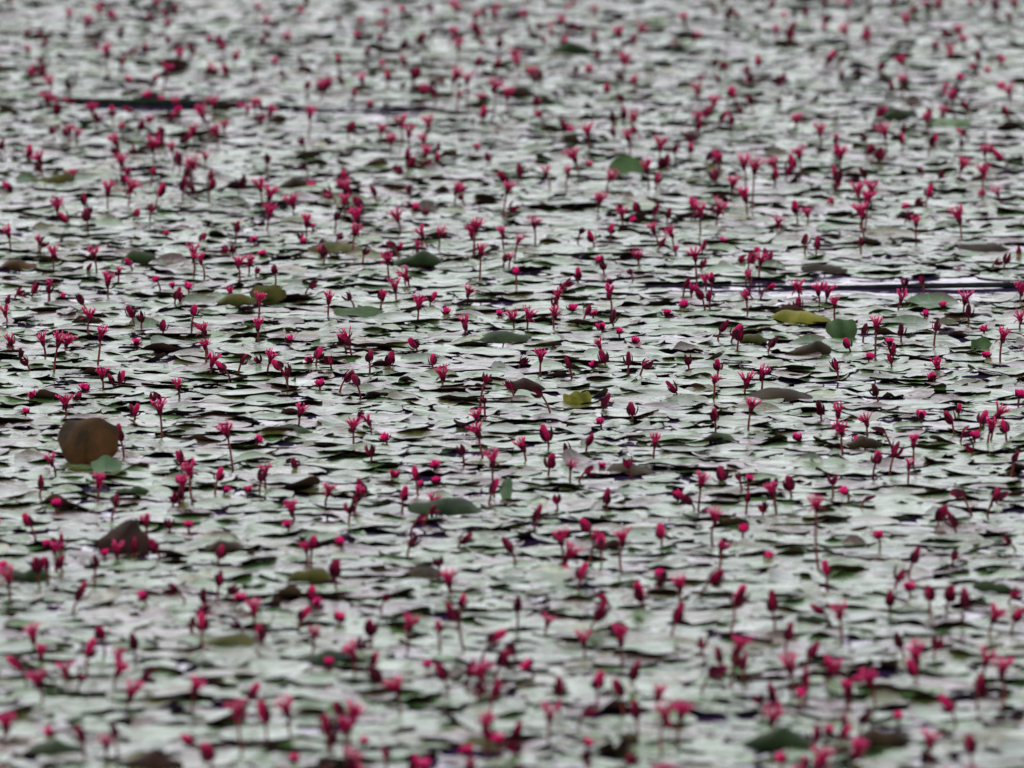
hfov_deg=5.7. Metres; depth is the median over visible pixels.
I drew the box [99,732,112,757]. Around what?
open water flower
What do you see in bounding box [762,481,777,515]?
open water flower
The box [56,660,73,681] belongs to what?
open water flower
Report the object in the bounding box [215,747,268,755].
floating leaf
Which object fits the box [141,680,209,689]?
floating leaf
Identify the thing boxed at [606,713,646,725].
floating leaf
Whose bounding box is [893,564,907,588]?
spent water flower
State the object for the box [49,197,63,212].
open water flower
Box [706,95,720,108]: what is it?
open water flower
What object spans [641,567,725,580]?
floating leaf
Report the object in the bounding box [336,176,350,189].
open water flower
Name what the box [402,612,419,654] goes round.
open water flower
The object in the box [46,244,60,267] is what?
open water flower
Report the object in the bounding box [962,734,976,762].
water flower bud
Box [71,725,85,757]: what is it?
water flower bud
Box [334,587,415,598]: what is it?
floating leaf
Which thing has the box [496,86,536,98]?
raised lily leaf
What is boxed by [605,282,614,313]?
open water flower
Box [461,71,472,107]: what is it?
open water flower
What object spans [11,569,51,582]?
raised lily leaf
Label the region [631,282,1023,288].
open water gap
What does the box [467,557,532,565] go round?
floating leaf
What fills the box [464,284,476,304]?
open water flower
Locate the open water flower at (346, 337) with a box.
[336,325,351,354]
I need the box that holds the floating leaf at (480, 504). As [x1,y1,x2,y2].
[473,501,495,508]
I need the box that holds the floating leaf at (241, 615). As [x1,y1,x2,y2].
[225,612,291,617]
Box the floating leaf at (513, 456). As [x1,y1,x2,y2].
[496,455,548,462]
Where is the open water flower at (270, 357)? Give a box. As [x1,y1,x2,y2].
[265,348,277,374]
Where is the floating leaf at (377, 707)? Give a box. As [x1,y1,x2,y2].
[354,698,413,713]
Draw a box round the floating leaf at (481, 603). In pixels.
[459,598,512,608]
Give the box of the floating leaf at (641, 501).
[602,496,660,509]
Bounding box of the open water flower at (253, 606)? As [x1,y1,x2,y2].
[245,597,262,628]
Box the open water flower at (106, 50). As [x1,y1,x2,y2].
[97,40,111,74]
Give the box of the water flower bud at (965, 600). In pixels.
[959,587,970,625]
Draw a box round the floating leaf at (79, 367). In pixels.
[49,363,93,368]
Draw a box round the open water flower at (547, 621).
[541,612,556,632]
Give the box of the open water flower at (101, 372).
[95,366,108,389]
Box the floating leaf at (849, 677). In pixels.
[846,675,898,683]
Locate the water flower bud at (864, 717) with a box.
[858,708,871,733]
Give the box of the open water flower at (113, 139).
[107,132,124,168]
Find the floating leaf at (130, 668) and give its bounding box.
[57,666,142,675]
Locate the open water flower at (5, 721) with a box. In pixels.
[0,711,15,745]
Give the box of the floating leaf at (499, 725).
[458,719,532,730]
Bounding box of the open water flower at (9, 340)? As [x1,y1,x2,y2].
[3,333,16,348]
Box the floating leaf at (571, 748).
[559,743,629,754]
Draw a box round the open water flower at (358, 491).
[353,484,365,511]
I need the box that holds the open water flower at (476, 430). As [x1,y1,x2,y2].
[466,420,483,458]
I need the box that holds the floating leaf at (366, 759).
[323,754,394,762]
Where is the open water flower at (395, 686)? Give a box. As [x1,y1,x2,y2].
[380,672,406,710]
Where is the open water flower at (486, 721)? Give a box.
[474,710,495,734]
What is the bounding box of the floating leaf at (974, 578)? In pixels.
[941,576,1007,580]
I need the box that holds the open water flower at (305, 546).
[298,541,310,564]
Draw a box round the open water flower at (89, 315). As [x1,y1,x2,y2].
[80,306,95,337]
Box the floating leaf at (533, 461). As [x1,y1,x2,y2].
[484,456,572,469]
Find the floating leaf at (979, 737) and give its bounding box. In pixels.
[938,734,1007,751]
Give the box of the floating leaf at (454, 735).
[423,730,513,742]
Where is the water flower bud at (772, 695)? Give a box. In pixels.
[767,682,781,712]
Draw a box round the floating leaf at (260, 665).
[222,657,310,675]
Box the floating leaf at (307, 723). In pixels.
[290,717,343,726]
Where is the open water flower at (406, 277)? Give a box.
[394,265,411,287]
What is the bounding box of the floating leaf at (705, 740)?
[679,736,724,744]
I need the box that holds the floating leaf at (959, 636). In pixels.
[881,631,971,643]
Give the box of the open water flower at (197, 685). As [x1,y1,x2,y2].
[183,675,206,707]
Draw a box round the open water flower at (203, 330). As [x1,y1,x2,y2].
[193,321,210,358]
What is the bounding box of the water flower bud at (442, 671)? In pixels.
[433,662,449,691]
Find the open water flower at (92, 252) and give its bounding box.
[87,244,100,272]
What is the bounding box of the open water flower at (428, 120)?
[420,114,433,134]
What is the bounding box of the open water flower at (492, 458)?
[483,447,501,495]
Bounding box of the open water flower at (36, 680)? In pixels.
[26,667,47,700]
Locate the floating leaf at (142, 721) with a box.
[131,715,196,726]
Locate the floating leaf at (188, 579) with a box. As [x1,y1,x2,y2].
[151,575,200,588]
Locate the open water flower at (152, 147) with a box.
[143,134,160,166]
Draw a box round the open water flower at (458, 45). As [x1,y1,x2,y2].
[451,38,464,57]
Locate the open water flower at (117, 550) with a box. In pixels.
[111,539,125,558]
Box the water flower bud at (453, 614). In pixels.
[444,602,464,651]
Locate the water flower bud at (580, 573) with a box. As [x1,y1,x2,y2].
[575,562,588,590]
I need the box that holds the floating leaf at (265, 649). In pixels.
[254,641,304,657]
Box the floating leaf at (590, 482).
[549,479,617,491]
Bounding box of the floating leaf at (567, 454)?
[562,449,610,464]
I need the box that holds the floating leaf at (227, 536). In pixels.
[159,530,242,548]
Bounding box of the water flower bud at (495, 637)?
[478,629,506,664]
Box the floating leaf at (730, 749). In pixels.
[675,743,760,755]
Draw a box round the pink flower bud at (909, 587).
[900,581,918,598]
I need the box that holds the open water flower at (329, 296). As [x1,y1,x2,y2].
[323,290,337,315]
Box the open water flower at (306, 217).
[299,213,311,234]
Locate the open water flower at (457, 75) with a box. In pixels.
[453,65,463,107]
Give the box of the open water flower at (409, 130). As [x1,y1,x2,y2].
[401,123,415,149]
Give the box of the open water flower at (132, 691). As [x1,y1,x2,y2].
[119,678,144,709]
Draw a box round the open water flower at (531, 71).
[525,64,538,81]
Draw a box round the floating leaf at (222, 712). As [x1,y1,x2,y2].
[185,707,255,717]
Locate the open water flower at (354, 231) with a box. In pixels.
[349,222,362,250]
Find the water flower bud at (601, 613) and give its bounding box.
[589,600,609,632]
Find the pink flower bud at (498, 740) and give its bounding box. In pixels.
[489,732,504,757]
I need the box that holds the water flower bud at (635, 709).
[630,699,640,733]
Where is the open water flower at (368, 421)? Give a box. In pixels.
[361,414,371,429]
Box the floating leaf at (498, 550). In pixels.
[465,546,530,555]
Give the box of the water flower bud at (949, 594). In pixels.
[944,584,955,609]
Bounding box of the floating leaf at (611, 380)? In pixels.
[596,376,636,383]
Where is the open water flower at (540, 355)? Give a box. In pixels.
[534,347,547,376]
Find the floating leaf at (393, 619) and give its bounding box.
[361,614,418,624]
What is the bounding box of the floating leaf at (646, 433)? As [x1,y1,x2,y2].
[630,430,703,440]
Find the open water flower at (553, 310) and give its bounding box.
[549,305,561,327]
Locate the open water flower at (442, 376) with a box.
[434,363,449,384]
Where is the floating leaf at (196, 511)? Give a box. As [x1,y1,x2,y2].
[167,507,214,515]
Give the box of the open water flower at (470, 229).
[465,224,479,255]
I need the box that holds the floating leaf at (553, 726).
[526,723,578,732]
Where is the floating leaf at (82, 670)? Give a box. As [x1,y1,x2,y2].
[38,668,109,676]
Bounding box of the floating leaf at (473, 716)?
[437,708,495,721]
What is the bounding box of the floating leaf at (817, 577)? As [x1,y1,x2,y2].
[811,568,873,582]
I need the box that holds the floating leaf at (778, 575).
[769,567,829,586]
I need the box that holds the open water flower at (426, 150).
[419,144,431,169]
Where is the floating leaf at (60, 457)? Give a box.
[49,453,64,458]
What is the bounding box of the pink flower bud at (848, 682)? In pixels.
[839,678,854,697]
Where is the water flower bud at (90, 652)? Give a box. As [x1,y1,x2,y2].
[81,637,96,670]
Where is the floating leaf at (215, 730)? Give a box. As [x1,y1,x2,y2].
[190,725,232,736]
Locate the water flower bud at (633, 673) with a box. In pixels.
[628,659,640,684]
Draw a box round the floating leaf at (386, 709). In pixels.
[361,707,398,716]
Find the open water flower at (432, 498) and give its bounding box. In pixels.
[427,490,442,501]
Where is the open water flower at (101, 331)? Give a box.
[95,325,107,363]
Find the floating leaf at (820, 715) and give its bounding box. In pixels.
[791,706,864,717]
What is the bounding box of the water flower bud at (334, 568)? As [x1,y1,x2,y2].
[328,559,340,587]
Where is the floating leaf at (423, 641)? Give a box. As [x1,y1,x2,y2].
[399,636,482,648]
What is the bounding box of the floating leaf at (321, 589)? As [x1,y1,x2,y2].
[274,583,369,593]
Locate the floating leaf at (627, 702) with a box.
[583,697,649,707]
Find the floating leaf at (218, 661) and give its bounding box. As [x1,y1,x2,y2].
[185,652,250,667]
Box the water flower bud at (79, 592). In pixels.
[72,581,92,612]
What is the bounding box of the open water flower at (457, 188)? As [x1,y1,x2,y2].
[450,180,464,201]
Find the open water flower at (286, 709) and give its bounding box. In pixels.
[274,693,296,733]
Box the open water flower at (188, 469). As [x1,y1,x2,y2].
[180,457,198,504]
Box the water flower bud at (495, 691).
[489,678,501,718]
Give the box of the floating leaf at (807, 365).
[754,362,818,367]
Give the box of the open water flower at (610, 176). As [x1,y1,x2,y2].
[603,167,618,188]
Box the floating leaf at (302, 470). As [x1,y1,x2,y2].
[245,466,315,474]
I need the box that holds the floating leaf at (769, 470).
[737,466,796,476]
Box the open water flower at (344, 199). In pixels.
[338,193,351,212]
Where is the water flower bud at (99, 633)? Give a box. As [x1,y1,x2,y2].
[94,625,109,652]
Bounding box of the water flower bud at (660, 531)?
[655,523,667,546]
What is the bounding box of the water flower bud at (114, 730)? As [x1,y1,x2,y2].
[104,720,118,762]
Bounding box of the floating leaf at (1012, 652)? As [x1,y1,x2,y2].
[947,648,1023,656]
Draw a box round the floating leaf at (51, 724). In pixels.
[11,721,86,730]
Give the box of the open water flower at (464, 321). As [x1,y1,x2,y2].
[457,312,468,335]
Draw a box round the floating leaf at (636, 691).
[567,684,642,693]
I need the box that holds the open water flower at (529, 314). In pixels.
[522,304,538,329]
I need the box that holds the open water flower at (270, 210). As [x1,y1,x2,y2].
[263,202,276,231]
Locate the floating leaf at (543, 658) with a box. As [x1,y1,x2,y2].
[473,652,577,663]
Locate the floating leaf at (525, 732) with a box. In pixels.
[469,728,546,736]
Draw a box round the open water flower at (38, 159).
[29,150,43,176]
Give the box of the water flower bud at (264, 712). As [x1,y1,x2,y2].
[252,700,270,740]
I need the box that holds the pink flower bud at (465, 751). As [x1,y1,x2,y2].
[457,743,472,759]
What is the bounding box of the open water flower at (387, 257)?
[379,249,393,277]
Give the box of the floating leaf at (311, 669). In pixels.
[278,664,345,673]
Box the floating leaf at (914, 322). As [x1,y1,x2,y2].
[881,315,946,330]
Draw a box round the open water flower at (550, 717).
[538,700,560,746]
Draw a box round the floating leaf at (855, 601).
[811,595,907,605]
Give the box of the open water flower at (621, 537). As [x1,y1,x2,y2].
[611,526,631,572]
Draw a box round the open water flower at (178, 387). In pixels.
[171,377,184,396]
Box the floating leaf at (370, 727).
[352,721,416,732]
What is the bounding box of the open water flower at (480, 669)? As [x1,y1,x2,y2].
[473,663,489,685]
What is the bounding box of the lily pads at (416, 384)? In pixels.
[0,0,1023,767]
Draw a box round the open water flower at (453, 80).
[450,68,461,94]
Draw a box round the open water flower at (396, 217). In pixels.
[386,207,402,232]
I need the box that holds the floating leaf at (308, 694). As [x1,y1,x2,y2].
[283,688,348,700]
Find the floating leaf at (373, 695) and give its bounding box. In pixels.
[312,689,395,703]
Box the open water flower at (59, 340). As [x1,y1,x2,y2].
[53,330,67,371]
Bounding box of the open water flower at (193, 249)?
[185,242,199,265]
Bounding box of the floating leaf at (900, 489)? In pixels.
[878,487,949,493]
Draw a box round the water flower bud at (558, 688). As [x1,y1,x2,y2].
[552,676,566,715]
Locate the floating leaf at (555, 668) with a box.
[507,663,595,673]
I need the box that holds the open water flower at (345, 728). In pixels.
[337,716,354,754]
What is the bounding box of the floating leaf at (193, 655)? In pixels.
[181,649,257,662]
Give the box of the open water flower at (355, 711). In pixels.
[342,699,367,743]
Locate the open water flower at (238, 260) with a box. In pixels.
[232,255,245,281]
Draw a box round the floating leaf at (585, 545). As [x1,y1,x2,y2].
[575,539,619,549]
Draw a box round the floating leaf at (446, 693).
[439,688,506,698]
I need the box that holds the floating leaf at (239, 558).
[210,554,277,563]
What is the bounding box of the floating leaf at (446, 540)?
[421,537,475,542]
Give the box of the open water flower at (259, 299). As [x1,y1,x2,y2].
[251,291,266,318]
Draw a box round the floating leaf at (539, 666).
[503,659,549,668]
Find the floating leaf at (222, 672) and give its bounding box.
[182,668,258,677]
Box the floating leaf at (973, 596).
[942,592,987,604]
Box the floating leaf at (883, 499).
[839,492,922,505]
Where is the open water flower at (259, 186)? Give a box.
[251,176,265,212]
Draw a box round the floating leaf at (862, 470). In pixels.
[815,466,880,475]
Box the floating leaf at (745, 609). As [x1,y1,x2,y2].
[706,603,786,616]
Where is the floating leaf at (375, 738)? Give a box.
[338,732,406,743]
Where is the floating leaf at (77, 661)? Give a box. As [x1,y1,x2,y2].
[13,652,84,670]
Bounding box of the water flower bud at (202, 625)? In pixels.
[191,611,209,646]
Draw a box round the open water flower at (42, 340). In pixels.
[35,331,47,356]
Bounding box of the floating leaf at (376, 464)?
[339,461,401,468]
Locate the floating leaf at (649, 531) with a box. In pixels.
[611,526,693,542]
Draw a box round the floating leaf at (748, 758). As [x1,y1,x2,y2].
[724,753,755,765]
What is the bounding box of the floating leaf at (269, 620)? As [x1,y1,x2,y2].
[220,613,273,626]
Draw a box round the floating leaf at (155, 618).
[113,609,176,621]
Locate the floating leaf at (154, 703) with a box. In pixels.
[89,693,173,708]
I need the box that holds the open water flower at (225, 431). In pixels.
[213,419,233,472]
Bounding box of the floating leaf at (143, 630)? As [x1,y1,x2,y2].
[103,626,203,636]
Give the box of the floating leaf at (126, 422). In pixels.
[104,419,154,428]
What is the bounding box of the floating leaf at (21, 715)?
[0,709,52,725]
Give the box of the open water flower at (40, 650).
[35,642,46,661]
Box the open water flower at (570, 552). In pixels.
[563,539,583,564]
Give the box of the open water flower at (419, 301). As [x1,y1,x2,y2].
[413,294,426,318]
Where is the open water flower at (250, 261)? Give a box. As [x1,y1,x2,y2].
[241,254,255,275]
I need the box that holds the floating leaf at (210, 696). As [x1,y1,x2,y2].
[185,694,262,699]
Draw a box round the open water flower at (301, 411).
[292,402,309,426]
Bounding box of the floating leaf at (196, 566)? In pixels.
[175,563,240,570]
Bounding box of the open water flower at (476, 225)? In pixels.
[470,216,486,255]
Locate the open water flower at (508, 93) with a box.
[503,86,515,114]
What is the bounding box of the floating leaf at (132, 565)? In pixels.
[85,561,154,570]
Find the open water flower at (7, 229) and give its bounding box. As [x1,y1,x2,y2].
[2,223,11,251]
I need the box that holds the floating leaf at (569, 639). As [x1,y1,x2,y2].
[550,631,614,642]
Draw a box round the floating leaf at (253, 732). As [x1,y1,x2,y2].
[220,724,301,740]
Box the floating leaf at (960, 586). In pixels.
[936,580,1021,593]
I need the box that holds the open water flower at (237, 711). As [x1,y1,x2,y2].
[224,697,249,752]
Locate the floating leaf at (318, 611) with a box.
[276,609,341,612]
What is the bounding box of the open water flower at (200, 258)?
[194,252,204,277]
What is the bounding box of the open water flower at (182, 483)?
[176,475,187,502]
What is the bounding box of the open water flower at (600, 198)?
[591,190,608,212]
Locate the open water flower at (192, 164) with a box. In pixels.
[183,153,200,183]
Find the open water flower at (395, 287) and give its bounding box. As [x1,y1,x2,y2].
[387,277,402,298]
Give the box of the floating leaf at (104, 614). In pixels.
[85,606,146,620]
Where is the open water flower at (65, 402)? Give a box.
[55,394,73,415]
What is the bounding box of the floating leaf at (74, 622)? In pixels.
[49,619,124,626]
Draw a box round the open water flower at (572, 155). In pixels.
[560,147,579,172]
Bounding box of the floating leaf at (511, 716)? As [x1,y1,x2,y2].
[491,710,564,727]
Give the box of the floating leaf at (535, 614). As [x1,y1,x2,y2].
[525,611,578,618]
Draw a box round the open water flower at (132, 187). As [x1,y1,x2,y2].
[120,176,142,204]
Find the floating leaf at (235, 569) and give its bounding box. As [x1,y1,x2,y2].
[177,567,251,579]
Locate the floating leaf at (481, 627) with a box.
[460,623,513,631]
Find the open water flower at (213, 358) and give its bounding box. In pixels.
[204,351,221,372]
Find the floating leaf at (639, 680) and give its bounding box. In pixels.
[604,675,663,688]
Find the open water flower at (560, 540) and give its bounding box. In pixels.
[553,526,568,565]
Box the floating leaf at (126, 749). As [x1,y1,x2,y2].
[85,741,183,756]
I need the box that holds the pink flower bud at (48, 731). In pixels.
[42,726,57,736]
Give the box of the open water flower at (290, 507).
[281,499,299,520]
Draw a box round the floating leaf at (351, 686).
[326,681,380,692]
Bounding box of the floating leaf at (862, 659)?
[814,654,898,664]
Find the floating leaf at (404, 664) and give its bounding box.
[333,659,422,670]
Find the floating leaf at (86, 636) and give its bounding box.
[67,631,128,641]
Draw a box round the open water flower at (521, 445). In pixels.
[512,435,528,459]
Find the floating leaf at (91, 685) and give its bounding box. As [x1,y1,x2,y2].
[35,678,146,693]
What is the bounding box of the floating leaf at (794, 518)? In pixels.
[755,514,826,523]
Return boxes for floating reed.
[236,107,489,113]
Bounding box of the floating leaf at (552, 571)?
[491,564,573,581]
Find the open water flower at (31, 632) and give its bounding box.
[23,622,39,645]
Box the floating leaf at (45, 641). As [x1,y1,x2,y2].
[0,638,85,652]
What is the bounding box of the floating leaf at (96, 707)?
[58,699,146,711]
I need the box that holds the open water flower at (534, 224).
[527,214,541,242]
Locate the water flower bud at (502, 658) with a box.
[493,649,509,682]
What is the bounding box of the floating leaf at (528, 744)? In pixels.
[451,734,554,751]
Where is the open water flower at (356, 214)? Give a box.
[347,204,362,235]
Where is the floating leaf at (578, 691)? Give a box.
[539,681,602,694]
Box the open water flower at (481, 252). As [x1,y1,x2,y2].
[474,243,487,280]
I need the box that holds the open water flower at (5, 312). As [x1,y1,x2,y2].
[0,304,11,321]
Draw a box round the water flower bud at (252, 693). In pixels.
[242,682,260,717]
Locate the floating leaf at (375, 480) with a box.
[320,478,404,485]
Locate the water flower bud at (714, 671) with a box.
[700,664,728,692]
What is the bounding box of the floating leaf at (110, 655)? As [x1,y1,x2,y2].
[78,650,162,660]
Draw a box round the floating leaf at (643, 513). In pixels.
[588,510,680,520]
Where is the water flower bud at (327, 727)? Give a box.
[318,714,334,753]
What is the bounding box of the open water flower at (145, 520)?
[139,513,150,534]
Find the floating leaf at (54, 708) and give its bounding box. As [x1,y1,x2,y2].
[45,701,115,714]
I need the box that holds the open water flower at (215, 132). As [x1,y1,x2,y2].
[208,123,222,146]
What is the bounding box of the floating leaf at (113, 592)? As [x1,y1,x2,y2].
[74,584,121,605]
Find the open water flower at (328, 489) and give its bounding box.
[321,482,337,503]
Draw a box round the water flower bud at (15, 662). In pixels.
[6,656,27,683]
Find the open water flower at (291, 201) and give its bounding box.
[282,192,300,213]
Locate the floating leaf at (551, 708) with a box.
[532,704,583,716]
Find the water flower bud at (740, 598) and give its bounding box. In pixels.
[729,584,750,633]
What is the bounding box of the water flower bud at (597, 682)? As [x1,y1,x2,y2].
[590,670,604,703]
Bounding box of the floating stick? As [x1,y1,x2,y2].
[51,97,237,106]
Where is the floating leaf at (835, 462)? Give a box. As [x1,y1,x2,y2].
[783,457,860,468]
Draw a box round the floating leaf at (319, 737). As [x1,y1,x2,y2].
[295,733,372,741]
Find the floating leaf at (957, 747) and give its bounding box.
[924,743,997,753]
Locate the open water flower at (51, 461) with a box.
[43,451,58,473]
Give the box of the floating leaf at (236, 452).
[220,449,276,458]
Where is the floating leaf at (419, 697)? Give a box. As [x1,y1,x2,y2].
[395,695,439,701]
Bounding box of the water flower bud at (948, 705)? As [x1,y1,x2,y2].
[938,694,957,725]
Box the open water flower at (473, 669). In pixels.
[469,666,485,681]
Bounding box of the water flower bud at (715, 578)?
[699,569,723,597]
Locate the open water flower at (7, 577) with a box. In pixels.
[0,563,17,598]
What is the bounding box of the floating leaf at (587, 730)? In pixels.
[542,727,639,736]
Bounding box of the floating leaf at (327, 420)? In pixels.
[316,415,385,426]
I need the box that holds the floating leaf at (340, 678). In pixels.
[337,676,403,681]
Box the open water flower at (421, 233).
[413,223,427,249]
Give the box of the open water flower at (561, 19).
[556,13,567,29]
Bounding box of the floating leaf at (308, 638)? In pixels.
[293,632,358,641]
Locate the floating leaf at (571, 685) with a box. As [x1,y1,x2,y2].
[547,679,621,690]
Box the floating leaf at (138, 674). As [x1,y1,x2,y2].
[88,669,176,678]
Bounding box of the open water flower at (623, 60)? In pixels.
[617,52,630,78]
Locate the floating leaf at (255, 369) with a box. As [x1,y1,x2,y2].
[234,363,306,374]
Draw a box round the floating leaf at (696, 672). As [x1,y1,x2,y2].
[651,667,736,683]
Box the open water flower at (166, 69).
[161,61,173,92]
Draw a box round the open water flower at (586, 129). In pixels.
[578,121,594,149]
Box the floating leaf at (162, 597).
[148,590,227,601]
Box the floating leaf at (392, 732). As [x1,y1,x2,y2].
[351,727,405,734]
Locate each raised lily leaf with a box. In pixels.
[0,259,36,270]
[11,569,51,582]
[24,739,86,755]
[33,172,73,183]
[57,417,118,463]
[90,455,121,472]
[97,518,150,554]
[115,486,149,496]
[121,250,156,264]
[127,747,183,767]
[198,633,255,645]
[205,540,243,551]
[215,293,256,306]
[249,285,286,303]
[274,424,312,433]
[279,177,316,188]
[287,567,331,584]
[298,649,360,665]
[307,241,361,252]
[334,306,383,317]
[393,251,442,267]
[398,566,441,578]
[407,497,484,515]
[459,737,507,750]
[472,331,530,343]
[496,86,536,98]
[500,478,512,499]
[508,378,545,391]
[551,41,592,54]
[563,391,591,404]
[606,462,654,476]
[609,155,645,173]
[660,699,711,713]
[704,432,739,442]
[733,334,767,343]
[741,727,816,753]
[748,387,812,401]
[770,310,830,323]
[785,341,831,354]
[794,614,831,624]
[801,263,847,273]
[826,319,856,337]
[845,435,882,448]
[855,728,913,747]
[883,108,917,120]
[931,118,970,127]
[958,243,1010,251]
[971,336,991,348]
[972,580,1016,594]
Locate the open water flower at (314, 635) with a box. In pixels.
[307,625,320,651]
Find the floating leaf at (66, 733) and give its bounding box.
[11,723,74,737]
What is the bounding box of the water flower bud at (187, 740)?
[180,732,202,753]
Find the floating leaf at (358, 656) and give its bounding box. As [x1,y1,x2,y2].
[308,651,371,657]
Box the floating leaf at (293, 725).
[243,720,296,727]
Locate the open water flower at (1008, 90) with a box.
[1002,82,1015,98]
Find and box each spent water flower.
[138,670,158,686]
[161,581,185,601]
[189,603,214,629]
[228,618,243,632]
[363,665,385,682]
[406,534,421,554]
[430,555,443,578]
[471,663,488,687]
[471,680,491,701]
[481,727,495,755]
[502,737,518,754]
[505,640,517,662]
[514,741,522,754]
[576,704,600,728]
[576,748,591,767]
[593,591,611,608]
[625,750,642,765]
[656,570,669,588]
[694,636,708,664]
[831,662,848,677]
[870,426,891,447]
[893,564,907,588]
[931,634,947,657]
[1007,585,1023,602]
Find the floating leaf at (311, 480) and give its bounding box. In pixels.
[252,476,319,490]
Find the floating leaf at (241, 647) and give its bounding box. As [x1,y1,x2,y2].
[204,644,281,650]
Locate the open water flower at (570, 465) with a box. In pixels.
[565,457,579,480]
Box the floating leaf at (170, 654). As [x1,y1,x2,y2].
[132,650,182,658]
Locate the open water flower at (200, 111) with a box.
[193,102,209,137]
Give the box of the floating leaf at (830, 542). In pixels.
[784,537,865,549]
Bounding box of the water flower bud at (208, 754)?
[200,742,215,767]
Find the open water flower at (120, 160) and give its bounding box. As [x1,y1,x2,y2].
[113,153,129,173]
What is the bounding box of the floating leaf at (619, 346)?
[596,340,645,349]
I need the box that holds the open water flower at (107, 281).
[102,270,114,295]
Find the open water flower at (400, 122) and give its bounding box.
[393,113,407,144]
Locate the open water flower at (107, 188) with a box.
[103,179,113,206]
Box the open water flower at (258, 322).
[251,318,263,342]
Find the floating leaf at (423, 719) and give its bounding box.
[383,712,458,725]
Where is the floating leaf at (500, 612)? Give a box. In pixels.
[467,609,532,616]
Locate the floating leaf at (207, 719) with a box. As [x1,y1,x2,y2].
[170,708,247,723]
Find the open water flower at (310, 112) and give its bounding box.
[306,105,317,135]
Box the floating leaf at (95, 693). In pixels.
[57,689,106,695]
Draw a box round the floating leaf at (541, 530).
[533,527,609,533]
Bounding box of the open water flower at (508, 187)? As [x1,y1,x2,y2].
[502,180,517,218]
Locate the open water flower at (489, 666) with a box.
[483,657,493,675]
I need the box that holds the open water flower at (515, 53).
[507,48,521,69]
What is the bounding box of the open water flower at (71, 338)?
[62,332,78,348]
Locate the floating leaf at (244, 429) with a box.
[205,427,254,431]
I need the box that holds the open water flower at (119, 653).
[109,646,125,667]
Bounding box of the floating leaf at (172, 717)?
[130,714,202,722]
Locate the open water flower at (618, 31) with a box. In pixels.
[611,25,624,55]
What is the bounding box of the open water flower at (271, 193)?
[263,183,278,202]
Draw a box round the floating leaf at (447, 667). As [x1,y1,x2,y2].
[412,664,489,674]
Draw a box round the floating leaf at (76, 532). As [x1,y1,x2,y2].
[57,527,110,538]
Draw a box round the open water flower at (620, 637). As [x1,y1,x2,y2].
[612,622,628,657]
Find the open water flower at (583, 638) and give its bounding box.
[574,627,591,658]
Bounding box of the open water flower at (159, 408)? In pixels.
[150,396,166,436]
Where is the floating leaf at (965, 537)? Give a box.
[898,533,980,546]
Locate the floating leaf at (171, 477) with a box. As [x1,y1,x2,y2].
[152,473,219,487]
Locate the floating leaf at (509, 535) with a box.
[479,530,536,538]
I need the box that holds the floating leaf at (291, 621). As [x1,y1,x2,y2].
[263,615,323,629]
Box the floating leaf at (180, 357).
[173,354,249,362]
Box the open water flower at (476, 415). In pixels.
[467,408,482,425]
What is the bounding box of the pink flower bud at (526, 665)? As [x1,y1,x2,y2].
[519,657,534,676]
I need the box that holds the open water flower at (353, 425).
[345,416,361,443]
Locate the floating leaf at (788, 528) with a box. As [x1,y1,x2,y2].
[767,527,809,533]
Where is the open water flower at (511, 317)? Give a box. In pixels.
[505,307,517,329]
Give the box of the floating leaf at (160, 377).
[125,374,197,382]
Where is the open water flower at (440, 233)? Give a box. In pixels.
[435,224,446,247]
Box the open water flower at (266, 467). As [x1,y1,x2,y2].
[257,462,272,488]
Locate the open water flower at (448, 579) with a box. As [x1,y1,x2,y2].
[437,568,457,594]
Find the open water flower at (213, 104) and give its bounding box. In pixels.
[205,94,218,126]
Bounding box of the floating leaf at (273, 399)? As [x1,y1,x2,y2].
[243,394,321,405]
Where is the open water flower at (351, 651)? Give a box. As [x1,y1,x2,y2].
[344,638,356,673]
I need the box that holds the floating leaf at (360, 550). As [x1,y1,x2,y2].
[327,543,400,555]
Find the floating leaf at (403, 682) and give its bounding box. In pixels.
[349,679,426,691]
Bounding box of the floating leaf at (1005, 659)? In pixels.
[968,657,1023,663]
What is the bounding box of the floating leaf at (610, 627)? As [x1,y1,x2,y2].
[586,621,628,631]
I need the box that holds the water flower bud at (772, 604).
[766,589,778,629]
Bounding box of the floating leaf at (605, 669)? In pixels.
[584,660,660,673]
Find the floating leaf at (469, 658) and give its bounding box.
[453,654,522,663]
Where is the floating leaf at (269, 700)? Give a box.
[215,696,303,703]
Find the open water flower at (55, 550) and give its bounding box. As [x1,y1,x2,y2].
[50,542,62,569]
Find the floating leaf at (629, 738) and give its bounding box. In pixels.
[604,732,638,747]
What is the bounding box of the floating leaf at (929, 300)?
[902,292,959,308]
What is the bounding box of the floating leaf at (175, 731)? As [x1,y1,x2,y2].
[122,725,207,737]
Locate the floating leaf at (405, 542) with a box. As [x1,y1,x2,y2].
[401,539,426,545]
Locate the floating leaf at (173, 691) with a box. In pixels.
[138,686,213,698]
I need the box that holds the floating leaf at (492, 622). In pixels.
[475,617,541,628]
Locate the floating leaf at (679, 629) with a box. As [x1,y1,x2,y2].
[629,625,706,633]
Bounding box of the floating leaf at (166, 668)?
[142,665,188,673]
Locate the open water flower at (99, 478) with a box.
[92,472,107,498]
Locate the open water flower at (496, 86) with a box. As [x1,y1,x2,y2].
[486,75,504,121]
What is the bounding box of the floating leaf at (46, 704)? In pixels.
[18,697,86,709]
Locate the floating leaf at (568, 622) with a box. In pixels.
[531,618,611,624]
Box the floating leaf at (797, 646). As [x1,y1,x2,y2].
[776,643,854,654]
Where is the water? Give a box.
[0,0,1023,767]
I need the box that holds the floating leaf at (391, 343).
[367,341,419,347]
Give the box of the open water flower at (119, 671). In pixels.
[111,657,129,690]
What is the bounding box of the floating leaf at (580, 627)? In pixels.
[532,624,608,636]
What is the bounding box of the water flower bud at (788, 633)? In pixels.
[783,621,793,651]

